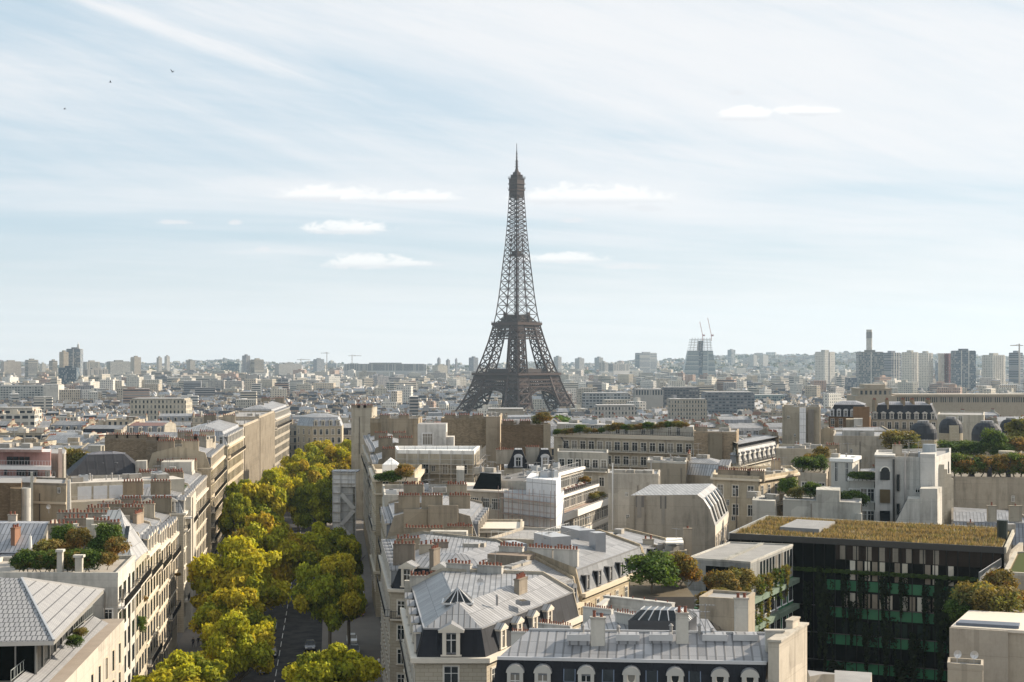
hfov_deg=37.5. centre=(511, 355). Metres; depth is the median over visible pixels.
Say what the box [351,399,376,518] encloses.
apartment building
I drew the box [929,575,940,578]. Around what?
hedge
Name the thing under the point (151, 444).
apartment building
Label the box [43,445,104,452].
apartment building
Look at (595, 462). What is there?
window
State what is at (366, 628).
pavement
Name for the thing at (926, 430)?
domed pavilion
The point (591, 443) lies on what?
window
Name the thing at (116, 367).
tower block
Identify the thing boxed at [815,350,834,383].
tower block
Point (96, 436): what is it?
apartment building
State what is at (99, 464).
apartment building
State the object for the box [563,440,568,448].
window
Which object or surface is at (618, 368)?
tower block
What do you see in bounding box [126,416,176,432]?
apartment building
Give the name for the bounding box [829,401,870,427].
apartment building
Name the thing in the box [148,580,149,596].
window
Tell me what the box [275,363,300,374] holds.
tower block
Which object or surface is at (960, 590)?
shrub
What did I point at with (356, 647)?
car
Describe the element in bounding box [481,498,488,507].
window
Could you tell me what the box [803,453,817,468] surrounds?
shrub
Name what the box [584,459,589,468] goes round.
window
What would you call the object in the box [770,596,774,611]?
window
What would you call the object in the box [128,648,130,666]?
window
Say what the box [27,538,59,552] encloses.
shrub
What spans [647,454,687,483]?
apartment building
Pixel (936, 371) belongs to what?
tower block
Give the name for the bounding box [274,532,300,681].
road markings
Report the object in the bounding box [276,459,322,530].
plane tree
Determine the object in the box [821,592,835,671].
creeper
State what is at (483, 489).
apartment building
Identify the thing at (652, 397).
office building
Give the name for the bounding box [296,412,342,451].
apartment building
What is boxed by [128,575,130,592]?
window
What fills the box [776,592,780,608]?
window
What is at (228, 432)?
apartment building
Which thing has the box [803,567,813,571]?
hedge
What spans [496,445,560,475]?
apartment building
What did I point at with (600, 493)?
shrub
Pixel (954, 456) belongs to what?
shrub
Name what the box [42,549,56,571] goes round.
shrub
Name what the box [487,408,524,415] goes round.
hall
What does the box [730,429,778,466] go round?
apartment building
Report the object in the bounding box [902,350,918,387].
tower block
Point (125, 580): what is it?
window
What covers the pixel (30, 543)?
parasol
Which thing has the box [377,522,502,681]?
apartment building
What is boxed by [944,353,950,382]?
tower block
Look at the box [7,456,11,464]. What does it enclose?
window
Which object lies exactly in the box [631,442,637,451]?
window
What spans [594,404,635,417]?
civic building
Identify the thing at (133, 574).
window
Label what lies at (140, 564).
window
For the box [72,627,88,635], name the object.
shrub
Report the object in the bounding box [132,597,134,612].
window
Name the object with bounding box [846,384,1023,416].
palace
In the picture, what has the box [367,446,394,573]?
apartment building
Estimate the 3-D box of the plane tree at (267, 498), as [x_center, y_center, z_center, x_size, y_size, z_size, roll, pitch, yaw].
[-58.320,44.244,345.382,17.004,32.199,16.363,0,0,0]
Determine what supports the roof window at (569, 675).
in the apartment building at (597, 651)
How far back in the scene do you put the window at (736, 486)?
302.44 m
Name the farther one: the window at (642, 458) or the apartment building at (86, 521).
the window at (642, 458)
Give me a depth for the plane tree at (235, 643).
211.18 m
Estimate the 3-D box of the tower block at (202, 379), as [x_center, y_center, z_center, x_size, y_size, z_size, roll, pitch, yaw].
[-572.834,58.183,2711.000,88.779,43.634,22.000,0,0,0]
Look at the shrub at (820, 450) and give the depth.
303.93 m
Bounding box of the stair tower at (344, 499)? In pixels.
[332,469,359,536]
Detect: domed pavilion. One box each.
[910,420,936,445]
[939,417,962,441]
[971,420,1001,456]
[1000,417,1021,452]
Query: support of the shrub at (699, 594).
on the apartment building at (786, 607)
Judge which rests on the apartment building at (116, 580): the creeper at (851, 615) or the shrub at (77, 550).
the shrub at (77, 550)
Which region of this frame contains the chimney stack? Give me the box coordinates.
[866,330,871,349]
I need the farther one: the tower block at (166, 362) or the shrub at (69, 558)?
the tower block at (166, 362)
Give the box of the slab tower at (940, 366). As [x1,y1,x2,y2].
[938,353,943,380]
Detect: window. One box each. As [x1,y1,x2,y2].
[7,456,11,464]
[13,457,18,464]
[17,470,25,474]
[19,457,23,464]
[25,457,29,464]
[28,470,37,475]
[45,470,49,475]
[98,664,101,681]
[103,608,112,618]
[105,656,108,680]
[112,649,115,672]
[118,641,121,664]
[119,585,121,603]
[124,526,129,538]
[124,580,125,597]
[124,630,125,647]
[124,655,125,673]
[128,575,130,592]
[128,624,130,642]
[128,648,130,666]
[132,570,134,588]
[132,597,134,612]
[132,618,134,636]
[132,642,134,660]
[132,666,134,679]
[139,564,140,579]
[139,635,140,650]
[139,657,140,673]
[142,652,143,668]
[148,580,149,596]
[148,602,149,618]
[148,624,149,640]
[159,573,160,588]
[396,599,403,616]
[396,623,403,640]
[396,648,403,665]
[396,673,403,681]
[412,663,413,681]
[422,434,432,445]
[422,463,427,474]
[442,465,447,472]
[443,664,459,681]
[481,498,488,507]
[491,665,495,681]
[492,498,499,509]
[558,458,564,465]
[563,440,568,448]
[563,669,575,681]
[567,458,572,466]
[571,440,577,448]
[575,459,581,466]
[580,440,585,448]
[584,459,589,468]
[588,440,594,448]
[592,459,598,468]
[597,441,602,448]
[599,477,604,486]
[600,459,606,468]
[602,670,613,681]
[605,441,611,450]
[608,455,611,464]
[614,441,620,450]
[614,455,620,464]
[623,441,628,450]
[623,455,628,465]
[624,585,627,596]
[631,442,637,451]
[631,456,637,465]
[640,442,646,451]
[640,456,646,465]
[646,670,657,681]
[649,442,655,451]
[658,442,664,452]
[667,443,673,452]
[676,443,682,452]
[685,443,691,453]
[689,671,700,681]
[706,496,717,521]
[709,494,719,518]
[711,492,722,515]
[714,490,724,513]
[717,484,723,496]
[717,488,727,510]
[731,484,738,496]
[731,503,738,515]
[747,485,753,490]
[747,504,751,516]
[760,485,763,494]
[763,599,766,614]
[767,484,770,492]
[770,557,771,573]
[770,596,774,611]
[770,622,774,628]
[774,482,776,493]
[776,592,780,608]
[776,619,780,628]
[779,553,780,570]
[782,589,786,605]
[782,615,786,628]
[788,586,792,602]
[790,549,791,565]
[835,462,837,480]
[845,462,847,481]
[860,488,867,501]
[863,510,867,519]
[867,488,874,502]
[867,510,874,520]
[880,466,890,479]
[880,489,889,502]
[880,511,889,521]
[887,421,891,428]
[894,422,898,429]
[897,474,899,490]
[897,503,899,514]
[902,422,906,429]
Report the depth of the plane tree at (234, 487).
370.83 m
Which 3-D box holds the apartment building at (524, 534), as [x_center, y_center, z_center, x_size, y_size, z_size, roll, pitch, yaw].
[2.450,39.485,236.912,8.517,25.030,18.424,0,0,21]
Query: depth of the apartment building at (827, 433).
468.91 m
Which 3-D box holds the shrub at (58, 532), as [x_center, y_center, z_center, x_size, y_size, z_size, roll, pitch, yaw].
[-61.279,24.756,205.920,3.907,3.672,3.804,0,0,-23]
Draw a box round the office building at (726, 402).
[701,391,754,414]
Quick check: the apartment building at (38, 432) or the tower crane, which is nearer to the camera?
the apartment building at (38, 432)
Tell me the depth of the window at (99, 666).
173.95 m
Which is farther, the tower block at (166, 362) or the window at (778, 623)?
the tower block at (166, 362)
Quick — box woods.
[21,352,1023,373]
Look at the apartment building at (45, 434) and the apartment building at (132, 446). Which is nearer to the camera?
the apartment building at (132, 446)
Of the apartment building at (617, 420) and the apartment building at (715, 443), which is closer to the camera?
the apartment building at (715, 443)
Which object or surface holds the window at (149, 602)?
in the apartment building at (147, 532)
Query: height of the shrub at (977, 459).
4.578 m
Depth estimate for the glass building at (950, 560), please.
220.48 m
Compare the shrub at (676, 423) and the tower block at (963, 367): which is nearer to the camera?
the shrub at (676, 423)
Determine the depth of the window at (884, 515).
270.31 m
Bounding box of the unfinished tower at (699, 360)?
[683,339,715,376]
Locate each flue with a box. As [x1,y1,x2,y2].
[21,487,30,520]
[30,472,32,520]
[67,480,70,511]
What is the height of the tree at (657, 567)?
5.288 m
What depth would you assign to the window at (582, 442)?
379.99 m
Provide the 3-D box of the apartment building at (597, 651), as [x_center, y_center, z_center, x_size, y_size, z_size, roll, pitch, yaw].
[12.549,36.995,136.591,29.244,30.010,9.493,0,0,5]
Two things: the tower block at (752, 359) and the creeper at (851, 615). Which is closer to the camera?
the creeper at (851, 615)
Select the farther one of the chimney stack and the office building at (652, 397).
the chimney stack
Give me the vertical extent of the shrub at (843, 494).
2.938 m
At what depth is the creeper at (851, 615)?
221.08 m
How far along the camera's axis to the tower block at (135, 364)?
4003.75 m
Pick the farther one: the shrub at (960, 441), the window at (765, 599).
the shrub at (960, 441)
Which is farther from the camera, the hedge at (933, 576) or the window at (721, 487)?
the window at (721, 487)
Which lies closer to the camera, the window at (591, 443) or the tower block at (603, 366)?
the window at (591, 443)
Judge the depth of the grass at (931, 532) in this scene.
230.86 m
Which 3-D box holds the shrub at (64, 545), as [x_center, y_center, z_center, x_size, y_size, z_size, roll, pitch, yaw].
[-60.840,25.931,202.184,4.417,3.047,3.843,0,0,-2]
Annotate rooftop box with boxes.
[808,670,834,681]
[947,650,982,681]
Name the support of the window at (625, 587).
in the apartment building at (591, 561)
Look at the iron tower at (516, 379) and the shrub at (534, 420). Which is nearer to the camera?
the shrub at (534, 420)
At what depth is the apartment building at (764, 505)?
275.71 m
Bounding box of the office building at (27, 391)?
[0,385,42,399]
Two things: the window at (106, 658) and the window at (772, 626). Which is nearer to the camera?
the window at (106, 658)
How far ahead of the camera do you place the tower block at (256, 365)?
4103.27 m
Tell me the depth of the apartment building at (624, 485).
287.26 m
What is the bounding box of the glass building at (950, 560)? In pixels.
[728,515,1022,681]
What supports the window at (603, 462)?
in the apartment building at (594, 462)
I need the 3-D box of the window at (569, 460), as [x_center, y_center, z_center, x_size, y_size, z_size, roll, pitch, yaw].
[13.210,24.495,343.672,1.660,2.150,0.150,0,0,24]
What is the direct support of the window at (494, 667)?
in the apartment building at (459, 625)
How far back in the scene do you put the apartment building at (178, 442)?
335.59 m
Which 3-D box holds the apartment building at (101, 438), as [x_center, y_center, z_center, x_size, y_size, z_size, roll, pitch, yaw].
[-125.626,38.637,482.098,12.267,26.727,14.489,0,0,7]
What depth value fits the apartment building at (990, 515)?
268.19 m
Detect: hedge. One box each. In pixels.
[794,567,805,570]
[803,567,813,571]
[822,569,831,572]
[832,569,842,572]
[840,569,850,574]
[850,570,861,574]
[858,570,870,575]
[870,571,879,575]
[878,571,889,576]
[889,572,901,576]
[898,573,909,577]
[909,573,921,577]
[919,574,929,579]
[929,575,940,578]
[937,575,948,580]
[949,576,959,580]
[957,576,970,581]
[969,577,979,581]
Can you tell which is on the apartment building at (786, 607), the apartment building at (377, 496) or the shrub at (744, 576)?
the shrub at (744, 576)
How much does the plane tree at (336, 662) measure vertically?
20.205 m
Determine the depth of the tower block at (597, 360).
5005.85 m
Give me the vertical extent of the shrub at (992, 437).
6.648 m
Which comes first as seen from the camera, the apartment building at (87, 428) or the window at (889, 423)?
the window at (889, 423)
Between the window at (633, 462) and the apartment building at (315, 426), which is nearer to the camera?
the window at (633, 462)
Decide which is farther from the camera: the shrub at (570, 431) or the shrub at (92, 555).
the shrub at (570, 431)
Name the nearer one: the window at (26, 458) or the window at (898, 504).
the window at (898, 504)
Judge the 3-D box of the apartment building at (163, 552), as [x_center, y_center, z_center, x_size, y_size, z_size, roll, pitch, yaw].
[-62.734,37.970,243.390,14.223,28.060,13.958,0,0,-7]
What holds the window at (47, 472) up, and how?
in the apartment building at (23, 460)
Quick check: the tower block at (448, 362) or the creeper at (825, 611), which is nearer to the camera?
the creeper at (825, 611)
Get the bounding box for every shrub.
[8,555,26,571]
[13,548,36,571]
[14,560,29,571]
[21,558,36,571]
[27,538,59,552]
[28,550,45,571]
[32,555,44,571]
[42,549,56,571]
[47,551,56,569]
[50,523,75,541]
[51,539,73,550]
[55,447,85,469]
[56,550,70,571]
[64,527,92,548]
[64,544,78,552]
[64,549,73,571]
[64,550,80,570]
[64,634,84,648]
[67,547,86,570]
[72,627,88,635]
[82,548,103,571]
[85,536,107,552]
[92,522,124,542]
[97,552,119,569]
[103,536,131,554]
[138,616,144,629]
[139,615,146,634]
[373,473,386,482]
[381,470,394,481]
[386,470,402,482]
[395,463,414,481]
[531,415,541,423]
[535,411,553,422]
[552,429,561,435]
[560,428,568,434]
[567,428,573,434]
[572,424,585,433]
[578,476,591,484]
[582,427,591,432]
[589,493,599,500]
[595,491,606,497]
[598,427,605,432]
[603,424,615,432]
[610,422,623,432]
[618,424,628,431]
[627,424,638,431]
[634,423,643,429]
[642,421,654,430]
[656,421,665,429]
[664,421,674,427]
[669,550,698,587]
[670,420,682,428]
[681,422,689,427]
[683,568,702,586]
[693,591,707,598]
[701,569,739,590]
[710,587,729,590]
[713,577,740,590]
[726,566,755,591]
[749,574,761,588]
[777,477,799,496]
[786,487,806,498]
[791,456,819,471]
[802,481,821,497]
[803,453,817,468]
[810,454,829,472]
[812,445,829,457]
[840,490,852,498]
[840,491,849,498]
[846,490,863,498]
[847,471,859,479]
[854,471,864,480]
[854,492,870,506]
[859,471,867,480]
[865,472,873,480]
[867,471,874,479]
[878,429,921,448]
[902,444,920,448]
[935,439,964,452]
[942,595,972,621]
[949,580,994,605]
[951,452,969,475]
[953,440,970,454]
[953,454,975,475]
[960,440,989,455]
[960,455,978,476]
[967,454,986,476]
[967,583,1022,612]
[975,454,995,476]
[978,462,996,474]
[979,427,1008,451]
[981,568,1020,590]
[988,442,1015,454]
[990,453,1014,476]
[990,455,1003,476]
[999,461,1017,473]
[1003,416,1023,436]
[1004,437,1023,453]
[1006,435,1023,450]
[1007,451,1023,476]
[1008,589,1023,609]
[1010,453,1023,476]
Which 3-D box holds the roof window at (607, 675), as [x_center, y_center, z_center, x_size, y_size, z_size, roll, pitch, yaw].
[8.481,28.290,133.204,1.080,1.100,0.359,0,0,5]
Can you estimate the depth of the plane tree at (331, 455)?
492.39 m
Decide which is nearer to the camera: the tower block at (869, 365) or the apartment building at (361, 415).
the apartment building at (361, 415)
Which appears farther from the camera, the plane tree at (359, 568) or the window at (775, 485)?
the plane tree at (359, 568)
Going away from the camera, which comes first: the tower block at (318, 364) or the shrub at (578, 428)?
the shrub at (578, 428)
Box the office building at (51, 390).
[43,384,63,401]
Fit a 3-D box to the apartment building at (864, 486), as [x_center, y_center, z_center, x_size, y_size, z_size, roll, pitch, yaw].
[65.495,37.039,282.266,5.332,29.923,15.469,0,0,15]
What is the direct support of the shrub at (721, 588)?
on the apartment building at (786, 607)
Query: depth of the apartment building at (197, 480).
316.09 m
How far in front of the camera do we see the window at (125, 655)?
198.34 m
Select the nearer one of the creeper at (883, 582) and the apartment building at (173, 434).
the creeper at (883, 582)
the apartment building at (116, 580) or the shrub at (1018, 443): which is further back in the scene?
the shrub at (1018, 443)
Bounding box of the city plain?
[0,351,1023,417]
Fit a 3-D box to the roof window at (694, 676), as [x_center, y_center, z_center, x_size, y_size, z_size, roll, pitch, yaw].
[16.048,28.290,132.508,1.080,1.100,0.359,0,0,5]
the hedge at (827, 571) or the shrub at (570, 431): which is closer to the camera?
the hedge at (827, 571)
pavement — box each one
[175,609,228,681]
[322,519,381,681]
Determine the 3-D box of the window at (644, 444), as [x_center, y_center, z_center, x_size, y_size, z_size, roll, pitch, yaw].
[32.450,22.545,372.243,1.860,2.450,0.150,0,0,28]
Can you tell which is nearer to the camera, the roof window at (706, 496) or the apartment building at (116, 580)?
the apartment building at (116, 580)
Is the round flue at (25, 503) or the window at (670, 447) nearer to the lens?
the round flue at (25, 503)
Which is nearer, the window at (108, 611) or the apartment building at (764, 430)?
the window at (108, 611)
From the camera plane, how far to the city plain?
2367.20 m
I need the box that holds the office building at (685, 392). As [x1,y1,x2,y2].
[661,387,698,406]
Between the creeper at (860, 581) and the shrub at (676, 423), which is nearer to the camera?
the creeper at (860, 581)
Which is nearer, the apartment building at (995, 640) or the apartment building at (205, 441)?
the apartment building at (995, 640)
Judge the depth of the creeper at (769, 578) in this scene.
209.86 m
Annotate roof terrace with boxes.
[629,580,693,608]
[1005,551,1023,593]
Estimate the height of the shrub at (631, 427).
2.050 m
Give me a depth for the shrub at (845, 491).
266.96 m
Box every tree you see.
[131,649,227,681]
[186,535,292,611]
[188,586,276,681]
[196,608,275,681]
[217,480,291,537]
[220,492,254,531]
[223,478,252,497]
[231,511,302,582]
[254,466,304,513]
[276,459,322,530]
[280,448,314,473]
[281,641,384,681]
[288,478,331,530]
[289,551,367,644]
[295,521,359,572]
[304,439,342,456]
[309,445,350,468]
[314,463,338,525]
[335,438,350,451]
[347,534,364,574]
[347,573,370,648]
[554,414,571,421]
[620,549,681,592]
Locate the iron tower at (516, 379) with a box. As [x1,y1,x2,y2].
[455,143,574,413]
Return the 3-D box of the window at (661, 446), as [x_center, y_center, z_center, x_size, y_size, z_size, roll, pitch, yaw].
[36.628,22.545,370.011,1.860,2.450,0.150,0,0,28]
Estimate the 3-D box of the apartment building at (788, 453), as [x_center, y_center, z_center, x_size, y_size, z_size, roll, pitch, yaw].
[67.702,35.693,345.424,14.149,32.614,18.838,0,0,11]
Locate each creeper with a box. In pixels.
[755,574,767,622]
[755,614,761,631]
[759,618,770,631]
[763,572,773,617]
[772,568,785,599]
[780,565,790,596]
[802,580,813,635]
[814,566,834,659]
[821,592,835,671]
[826,660,853,672]
[840,574,850,626]
[848,600,858,647]
[857,574,869,622]
[861,622,879,670]
[879,572,892,629]
[880,617,899,680]
[893,659,919,681]
[898,577,909,617]
[907,632,929,681]
[921,584,930,647]
[932,579,959,681]
[944,593,956,660]
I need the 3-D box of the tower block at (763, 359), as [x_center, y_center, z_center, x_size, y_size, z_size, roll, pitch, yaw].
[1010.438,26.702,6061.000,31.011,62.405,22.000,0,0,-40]
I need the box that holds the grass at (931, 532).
[736,515,1008,546]
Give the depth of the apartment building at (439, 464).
320.42 m
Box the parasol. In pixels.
[28,534,31,550]
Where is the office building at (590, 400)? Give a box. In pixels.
[582,392,629,409]
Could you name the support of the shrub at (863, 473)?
on the apartment building at (864, 486)
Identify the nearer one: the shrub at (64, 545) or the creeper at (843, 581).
the shrub at (64, 545)
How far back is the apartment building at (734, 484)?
303.05 m
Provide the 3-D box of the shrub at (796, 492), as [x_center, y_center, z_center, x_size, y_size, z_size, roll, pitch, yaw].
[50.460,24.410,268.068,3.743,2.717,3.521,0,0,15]
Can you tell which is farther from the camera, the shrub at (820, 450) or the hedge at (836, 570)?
the shrub at (820, 450)
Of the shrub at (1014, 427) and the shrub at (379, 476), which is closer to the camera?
the shrub at (379, 476)
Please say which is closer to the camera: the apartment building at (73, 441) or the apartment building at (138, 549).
the apartment building at (138, 549)
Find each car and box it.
[270,646,277,657]
[305,639,315,650]
[346,633,356,643]
[349,644,359,651]
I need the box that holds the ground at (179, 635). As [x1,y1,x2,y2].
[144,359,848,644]
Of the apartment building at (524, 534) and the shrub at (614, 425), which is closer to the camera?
the apartment building at (524, 534)
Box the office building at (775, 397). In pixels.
[755,394,784,400]
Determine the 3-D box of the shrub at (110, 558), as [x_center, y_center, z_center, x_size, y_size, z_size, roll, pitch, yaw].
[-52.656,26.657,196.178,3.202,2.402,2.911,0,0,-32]
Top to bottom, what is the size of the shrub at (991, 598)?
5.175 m
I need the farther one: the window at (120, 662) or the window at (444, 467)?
the window at (444, 467)
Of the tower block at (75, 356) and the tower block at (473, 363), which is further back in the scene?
the tower block at (473, 363)
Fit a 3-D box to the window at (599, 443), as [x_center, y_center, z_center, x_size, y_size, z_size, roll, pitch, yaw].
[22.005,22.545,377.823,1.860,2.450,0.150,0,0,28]
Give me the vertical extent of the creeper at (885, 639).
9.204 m
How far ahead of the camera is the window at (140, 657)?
213.73 m
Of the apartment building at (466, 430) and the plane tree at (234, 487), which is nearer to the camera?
the plane tree at (234, 487)
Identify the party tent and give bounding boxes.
[382,457,398,472]
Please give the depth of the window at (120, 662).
187.70 m
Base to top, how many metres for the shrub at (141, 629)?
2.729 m
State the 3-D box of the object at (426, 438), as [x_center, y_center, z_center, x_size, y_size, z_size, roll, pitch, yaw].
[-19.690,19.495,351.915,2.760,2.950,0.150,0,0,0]
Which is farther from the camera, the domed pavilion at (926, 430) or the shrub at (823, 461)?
the domed pavilion at (926, 430)
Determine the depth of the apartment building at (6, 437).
550.19 m
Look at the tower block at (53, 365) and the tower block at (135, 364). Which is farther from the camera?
the tower block at (135, 364)
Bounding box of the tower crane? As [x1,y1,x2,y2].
[1010,344,1022,384]
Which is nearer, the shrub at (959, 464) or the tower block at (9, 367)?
the shrub at (959, 464)
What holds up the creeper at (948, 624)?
attached to the glass building at (950, 560)
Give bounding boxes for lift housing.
[418,423,454,445]
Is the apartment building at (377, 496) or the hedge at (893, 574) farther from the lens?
the apartment building at (377, 496)
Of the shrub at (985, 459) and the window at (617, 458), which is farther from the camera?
the window at (617, 458)
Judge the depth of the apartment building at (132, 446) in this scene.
350.00 m
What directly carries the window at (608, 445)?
in the apartment building at (639, 446)
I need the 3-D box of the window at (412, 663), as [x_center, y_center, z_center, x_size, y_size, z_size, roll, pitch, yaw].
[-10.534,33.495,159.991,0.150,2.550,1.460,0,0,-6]
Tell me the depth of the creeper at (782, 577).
213.88 m
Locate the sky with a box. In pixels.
[0,0,1023,364]
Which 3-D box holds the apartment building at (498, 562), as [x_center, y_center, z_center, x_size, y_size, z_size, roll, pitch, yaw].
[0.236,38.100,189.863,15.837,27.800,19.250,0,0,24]
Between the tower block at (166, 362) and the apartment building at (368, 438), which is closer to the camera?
the apartment building at (368, 438)
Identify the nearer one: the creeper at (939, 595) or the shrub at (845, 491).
the creeper at (939, 595)
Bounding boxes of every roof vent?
[55,549,64,571]
[73,554,84,571]
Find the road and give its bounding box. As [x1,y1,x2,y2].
[235,512,322,681]
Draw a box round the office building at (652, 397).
[633,389,662,409]
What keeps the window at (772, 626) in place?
in the apartment building at (786, 607)
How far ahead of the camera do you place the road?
275.79 m
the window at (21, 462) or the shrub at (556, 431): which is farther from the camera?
the shrub at (556, 431)
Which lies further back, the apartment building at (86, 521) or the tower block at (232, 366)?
the tower block at (232, 366)
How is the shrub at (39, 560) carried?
on the apartment building at (116, 580)
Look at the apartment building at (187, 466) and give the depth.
321.80 m
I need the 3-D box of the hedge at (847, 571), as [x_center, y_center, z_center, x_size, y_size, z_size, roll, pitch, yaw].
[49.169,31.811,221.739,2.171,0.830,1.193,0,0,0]
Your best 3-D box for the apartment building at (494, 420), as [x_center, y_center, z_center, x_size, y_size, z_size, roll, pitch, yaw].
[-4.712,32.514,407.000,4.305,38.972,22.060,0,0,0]
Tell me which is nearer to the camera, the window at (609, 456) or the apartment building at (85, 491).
the apartment building at (85, 491)
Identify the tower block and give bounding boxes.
[1,360,20,377]
[25,359,37,377]
[40,362,45,371]
[49,359,57,371]
[58,366,79,383]
[59,350,68,367]
[66,342,82,374]
[83,360,99,369]
[83,368,108,376]
[106,360,129,377]
[130,356,140,373]
[157,356,161,370]
[164,355,169,370]
[167,376,212,386]
[186,359,194,370]
[221,362,240,371]
[242,354,249,373]
[250,358,263,374]
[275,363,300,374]
[313,358,323,372]
[344,363,426,375]
[386,380,417,390]
[433,364,447,378]
[446,359,449,372]
[469,356,477,371]
[554,356,561,371]
[575,357,583,369]
[594,357,602,372]
[599,361,607,374]
[608,363,629,374]
[635,352,656,372]
[727,349,734,365]
[749,354,756,366]
[759,354,767,366]
[771,376,788,388]
[789,376,803,388]
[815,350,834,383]
[836,375,844,389]
[845,378,856,390]
[856,350,883,386]
[884,351,900,379]
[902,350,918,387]
[919,351,932,390]
[935,363,937,380]
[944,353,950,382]
[951,349,975,388]
[982,353,1004,384]
[1009,351,1022,384]
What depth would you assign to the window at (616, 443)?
375.56 m
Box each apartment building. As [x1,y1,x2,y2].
[0,407,41,421]
[0,427,66,439]
[0,431,54,487]
[0,435,21,440]
[0,478,21,520]
[0,511,57,553]
[0,514,120,556]
[0,555,140,681]
[0,577,123,681]
[2,428,35,430]
[3,437,56,445]
[33,477,67,522]
[40,429,96,439]
[41,437,93,446]
[43,436,82,449]
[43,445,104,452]
[44,432,101,442]
[51,448,65,477]
[55,423,80,431]
[56,508,143,523]
[66,451,146,479]
[71,471,195,627]
[80,442,104,449]
[81,423,127,432]
[86,502,162,676]
[94,427,136,441]
[94,434,104,443]
[102,500,171,662]
[105,416,144,424]
[105,424,155,460]
[106,510,151,675]
[118,465,197,632]
[121,494,180,655]
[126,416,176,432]
[130,398,191,420]
[138,458,209,594]
[139,431,176,437]
[146,429,175,465]
[147,429,226,557]
[149,459,194,474]
[169,432,186,446]
[176,420,190,430]
[181,413,245,536]
[184,434,215,448]
[196,419,258,482]
[217,407,274,480]
[242,397,291,467]
[290,419,296,457]
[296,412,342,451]
[343,423,350,439]
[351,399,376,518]
[361,431,405,546]
[364,435,412,562]
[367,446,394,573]
[369,464,424,616]
[370,409,421,445]
[377,479,488,574]
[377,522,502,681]
[379,476,446,521]
[395,445,485,483]
[399,568,582,681]
[441,413,485,466]
[445,551,584,614]
[456,461,509,518]
[479,519,523,537]
[486,406,502,469]
[489,523,567,550]
[494,592,808,681]
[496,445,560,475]
[498,460,563,527]
[498,517,646,623]
[501,417,550,469]
[501,462,607,530]
[504,417,561,421]
[504,419,556,436]
[511,602,725,645]
[551,437,553,461]
[553,419,693,468]
[558,448,608,498]
[592,416,629,422]
[596,593,698,617]
[606,528,665,579]
[608,457,659,530]
[626,484,729,554]
[642,526,691,585]
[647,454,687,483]
[668,398,706,421]
[687,443,730,483]
[687,542,792,681]
[690,419,718,428]
[690,576,799,631]
[694,421,738,466]
[699,589,754,631]
[710,457,799,531]
[717,420,764,434]
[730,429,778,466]
[739,433,766,436]
[746,489,778,521]
[759,425,781,435]
[764,419,781,428]
[776,441,839,486]
[782,401,820,443]
[783,486,862,519]
[800,467,828,495]
[821,420,828,428]
[821,420,888,444]
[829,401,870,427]
[829,443,861,490]
[833,426,908,468]
[835,670,871,681]
[847,471,874,520]
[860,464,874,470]
[871,398,936,431]
[874,440,953,524]
[937,412,984,453]
[949,610,1023,681]
[951,450,1023,513]
[951,502,1023,550]
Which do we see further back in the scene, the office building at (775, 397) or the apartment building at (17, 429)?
the office building at (775, 397)
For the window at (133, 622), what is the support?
in the apartment building at (116, 580)
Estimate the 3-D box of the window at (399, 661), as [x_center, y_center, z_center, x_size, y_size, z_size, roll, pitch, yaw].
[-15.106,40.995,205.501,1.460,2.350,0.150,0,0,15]
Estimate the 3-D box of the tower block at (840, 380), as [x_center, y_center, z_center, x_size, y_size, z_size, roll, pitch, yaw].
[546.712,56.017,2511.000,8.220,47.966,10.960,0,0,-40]
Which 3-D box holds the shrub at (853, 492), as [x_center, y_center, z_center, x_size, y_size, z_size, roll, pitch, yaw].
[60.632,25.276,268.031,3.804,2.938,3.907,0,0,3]
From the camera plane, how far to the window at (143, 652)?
217.25 m
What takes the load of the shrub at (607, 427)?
on the apartment building at (639, 446)
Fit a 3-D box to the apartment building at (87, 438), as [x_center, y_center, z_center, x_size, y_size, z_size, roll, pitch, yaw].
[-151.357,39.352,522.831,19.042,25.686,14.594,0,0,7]
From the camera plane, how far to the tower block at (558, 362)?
4804.27 m
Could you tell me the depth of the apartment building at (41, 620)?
164.39 m

